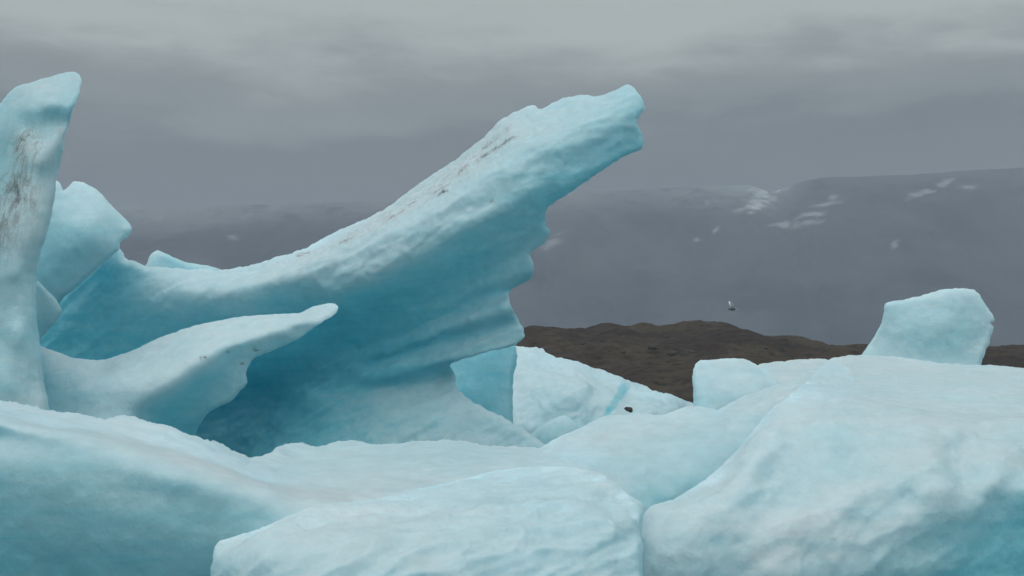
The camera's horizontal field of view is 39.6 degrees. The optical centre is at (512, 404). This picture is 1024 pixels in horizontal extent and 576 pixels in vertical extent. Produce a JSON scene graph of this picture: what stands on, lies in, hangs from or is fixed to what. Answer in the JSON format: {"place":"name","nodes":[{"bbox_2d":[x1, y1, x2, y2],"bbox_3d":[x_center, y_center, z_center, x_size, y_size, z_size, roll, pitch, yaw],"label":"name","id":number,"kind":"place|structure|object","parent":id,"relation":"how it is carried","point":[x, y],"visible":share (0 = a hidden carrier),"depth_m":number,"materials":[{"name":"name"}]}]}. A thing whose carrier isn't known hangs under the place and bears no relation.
{"place":"outdoors","nodes":[
{"label":"outdoors","id":0,"kind":"place"},
{"bbox_2d":[0,0,1023,210],"label":"sky","id":1,"kind":"structure","parent":0,"point":[179,103],"materials":[{"name":"grey"}]},
{"bbox_2d":[118,168,1023,345],"bbox_3d":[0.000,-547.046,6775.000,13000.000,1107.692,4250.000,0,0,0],"label":"mountain","id":2,"kind":"structure","parent":0,"point":[835,260],"depth_m":5661.52,"materials":[{"name":"grey stone"}]},
{"bbox_2d":[728,300,737,310],"bbox_3d":[9.257,-4.162,59.953,0.494,0.438,0.486,0,0,33],"label":"bird","id":3,"kind":"object","parent":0,"point":[731,305],"visible":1,"depth_m":59.95},
{"bbox_2d":[515,320,1023,402],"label":"moraine","id":4,"kind":"structure","parent":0,"point":[658,369],"depth_m":603.80,"materials":[{"name":"brown soil"}]},
{"bbox_2d":[648,345,656,349],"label":"boulder","id":5,"kind":"object","parent":4,"relation":"on","point":[651,347],"visible":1,"depth_m":594.56,"materials":[{"name":"stone"}]},
{"bbox_2d":[667,350,676,355],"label":"boulder","id":6,"kind":"object","parent":4,"relation":"on","point":[671,353],"visible":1,"depth_m":593.56,"materials":[{"name":"stone"}]},
{"label":"water","id":7,"kind":"structure","parent":0,"visible":0},
{"bbox_2d":[0,72,81,409],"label":"iceberg","id":8,"kind":"object","parent":7,"relation":"on","point":[35,116],"visible":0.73,"depth_m":29.88,"materials":[{"name":"blue ice"}]},
{"bbox_2d":[145,250,220,270],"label":"iceberg","id":9,"kind":"object","parent":7,"relation":"on","point":[157,258],"visible":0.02,"depth_m":46.03,"materials":[{"name":"blue ice"}]},
{"bbox_2d":[40,303,337,435],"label":"iceberg","id":10,"kind":"object","parent":7,"relation":"on","point":[187,380],"visible":0.4,"depth_m":30.75,"materials":[{"name":"blue ice"}]},
{"bbox_2d":[0,400,596,575],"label":"iceberg","id":11,"kind":"object","parent":7,"relation":"on","point":[87,495],"visible":0.62,"depth_m":19.99,"materials":[{"name":"blue ice"}]},
{"bbox_2d":[37,84,644,457],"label":"iceberg","id":12,"kind":"object","parent":7,"relation":"on","point":[418,282],"visible":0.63,"depth_m":39.73,"materials":[{"name":"blue ice"}]},
{"bbox_2d":[210,466,642,575],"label":"iceberg","id":13,"kind":"object","parent":7,"relation":"on","point":[549,521],"visible":1,"depth_m":17.81,"materials":[{"name":"blue ice"}]},
{"bbox_2d":[450,346,516,422],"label":"iceberg","id":14,"kind":"object","parent":7,"relation":"on","point":[484,380],"visible":0.2,"depth_m":47.47,"materials":[{"name":"blue ice"}]},
{"bbox_2d":[531,415,579,444],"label":"iceberg","id":15,"kind":"object","parent":7,"relation":"on","point":[550,430],"visible":0.07,"depth_m":50.26,"materials":[{"name":"blue ice"}]},
{"bbox_2d":[513,346,692,433],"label":"iceberg","id":16,"kind":"object","parent":7,"relation":"on","point":[547,387],"visible":0.14,"depth_m":57.26,"materials":[{"name":"blue ice"}]},
{"bbox_2d":[624,407,632,412],"bbox_3d":[4.594,0.257,56.414,0.353,0.302,0.248,0,0,0],"label":"stone","id":17,"kind":"object","parent":16,"relation":"on","point":[629,409],"visible":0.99,"depth_m":56.37,"materials":[{"name":"black stone"}]},
{"bbox_2d":[537,355,1023,575],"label":"iceberg","id":18,"kind":"object","parent":7,"relation":"on","point":[861,465],"visible":0.88,"depth_m":21.99,"materials":[{"name":"blue ice"}]},
{"bbox_2d":[862,288,994,364],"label":"iceberg","id":19,"kind":"object","parent":7,"relation":"on","point":[952,326],"visible":0.32,"depth_m":39.89,"materials":[{"name":"blue ice"}]}
]}

